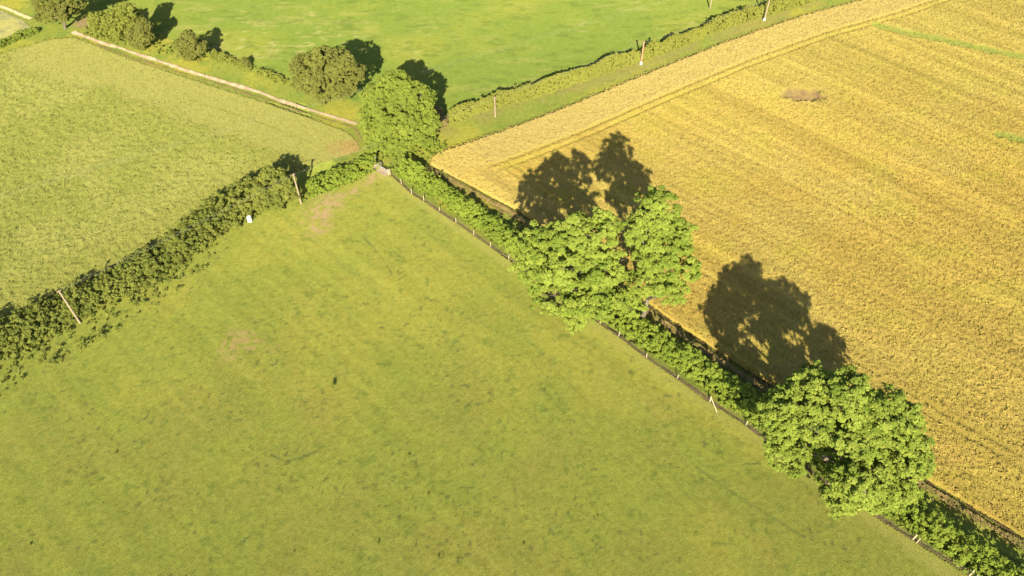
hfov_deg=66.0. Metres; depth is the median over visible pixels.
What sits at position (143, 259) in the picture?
hedgerow
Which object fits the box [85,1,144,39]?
bush
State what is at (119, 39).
thicket weeds
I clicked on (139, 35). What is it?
bush
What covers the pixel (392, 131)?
tree
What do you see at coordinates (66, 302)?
power pole
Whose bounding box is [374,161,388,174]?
field gate
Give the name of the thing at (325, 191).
gate weeds
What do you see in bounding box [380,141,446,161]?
verge weeds
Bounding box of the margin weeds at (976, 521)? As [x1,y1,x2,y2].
[423,168,1023,550]
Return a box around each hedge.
[0,27,39,48]
[202,50,299,88]
[304,153,381,198]
[398,157,1023,575]
[446,0,817,125]
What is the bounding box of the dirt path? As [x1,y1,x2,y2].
[0,5,32,19]
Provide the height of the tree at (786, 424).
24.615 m
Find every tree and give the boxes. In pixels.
[30,0,87,28]
[287,44,367,105]
[357,69,443,154]
[507,206,647,334]
[620,184,701,317]
[755,359,936,520]
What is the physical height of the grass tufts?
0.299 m
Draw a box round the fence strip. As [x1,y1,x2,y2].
[390,174,973,575]
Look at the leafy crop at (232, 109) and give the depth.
155.36 m
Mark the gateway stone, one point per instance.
(382, 172)
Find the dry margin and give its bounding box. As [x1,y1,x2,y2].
[426,166,1023,549]
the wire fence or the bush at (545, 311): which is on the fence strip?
the wire fence
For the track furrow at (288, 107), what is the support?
on the grass verge
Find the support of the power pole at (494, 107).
on the grass verge
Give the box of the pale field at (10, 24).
[0,10,30,38]
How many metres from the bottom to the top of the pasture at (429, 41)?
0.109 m
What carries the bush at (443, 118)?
on the grass verge
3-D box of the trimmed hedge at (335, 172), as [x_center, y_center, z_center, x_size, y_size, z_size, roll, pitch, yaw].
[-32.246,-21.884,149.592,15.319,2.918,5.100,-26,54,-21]
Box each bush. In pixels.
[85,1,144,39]
[124,17,154,49]
[172,29,207,61]
[205,48,224,61]
[239,57,250,66]
[244,165,301,211]
[434,106,448,127]
[536,292,561,317]
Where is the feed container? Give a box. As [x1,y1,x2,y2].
[247,215,251,222]
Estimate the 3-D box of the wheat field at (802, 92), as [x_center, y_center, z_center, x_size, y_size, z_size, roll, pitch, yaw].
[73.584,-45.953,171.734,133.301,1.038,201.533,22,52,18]
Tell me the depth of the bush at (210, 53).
175.78 m
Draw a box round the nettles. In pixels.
[0,245,225,392]
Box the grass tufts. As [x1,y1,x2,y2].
[6,197,958,575]
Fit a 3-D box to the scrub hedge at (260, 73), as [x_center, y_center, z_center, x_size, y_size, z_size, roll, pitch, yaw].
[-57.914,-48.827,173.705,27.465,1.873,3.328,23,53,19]
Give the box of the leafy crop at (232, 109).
[0,37,358,323]
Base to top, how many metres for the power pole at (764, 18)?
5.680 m
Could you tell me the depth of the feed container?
141.92 m
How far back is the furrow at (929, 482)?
122.66 m
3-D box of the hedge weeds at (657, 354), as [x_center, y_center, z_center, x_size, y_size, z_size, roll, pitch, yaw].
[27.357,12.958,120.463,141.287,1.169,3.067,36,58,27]
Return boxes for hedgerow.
[0,169,284,360]
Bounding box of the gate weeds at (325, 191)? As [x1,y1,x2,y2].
[300,169,371,200]
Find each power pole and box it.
[57,290,80,323]
[292,173,301,203]
[494,97,495,117]
[640,42,644,64]
[763,0,769,20]
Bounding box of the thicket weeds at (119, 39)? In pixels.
[82,25,203,61]
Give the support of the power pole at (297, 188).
on the pasture at (614, 470)
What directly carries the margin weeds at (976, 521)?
on the dry margin
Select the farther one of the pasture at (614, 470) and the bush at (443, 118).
the bush at (443, 118)
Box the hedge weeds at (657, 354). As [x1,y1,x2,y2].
[389,165,979,574]
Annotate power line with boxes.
[6,10,625,193]
[61,2,758,290]
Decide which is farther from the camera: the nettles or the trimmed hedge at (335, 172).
the trimmed hedge at (335, 172)
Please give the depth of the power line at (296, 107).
152.65 m
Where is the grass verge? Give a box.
[0,0,1023,575]
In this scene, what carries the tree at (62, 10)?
on the grass verge
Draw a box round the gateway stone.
[369,163,389,175]
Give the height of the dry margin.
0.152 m
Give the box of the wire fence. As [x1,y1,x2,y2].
[389,169,978,575]
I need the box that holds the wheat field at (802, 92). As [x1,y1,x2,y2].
[430,0,1023,536]
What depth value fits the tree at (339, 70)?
152.72 m
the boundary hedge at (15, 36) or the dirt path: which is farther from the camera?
the dirt path
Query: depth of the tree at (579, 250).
111.00 m
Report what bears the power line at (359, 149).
attached to the power pole at (66, 302)
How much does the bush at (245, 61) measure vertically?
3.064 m
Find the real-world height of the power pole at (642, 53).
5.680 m
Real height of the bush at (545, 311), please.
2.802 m
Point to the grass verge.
(484, 124)
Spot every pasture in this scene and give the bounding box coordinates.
[0,168,967,575]
[92,0,768,114]
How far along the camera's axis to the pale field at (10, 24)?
186.38 m
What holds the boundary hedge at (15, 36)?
on the grass verge
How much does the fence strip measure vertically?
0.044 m
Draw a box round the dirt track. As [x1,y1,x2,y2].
[72,31,357,124]
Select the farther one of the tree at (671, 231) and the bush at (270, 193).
the bush at (270, 193)
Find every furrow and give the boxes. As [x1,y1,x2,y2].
[93,43,361,139]
[429,165,1023,539]
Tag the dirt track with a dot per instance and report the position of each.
(207, 76)
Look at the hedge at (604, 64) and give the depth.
172.60 m
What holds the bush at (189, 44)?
on the grass verge
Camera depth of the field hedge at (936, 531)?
118.16 m

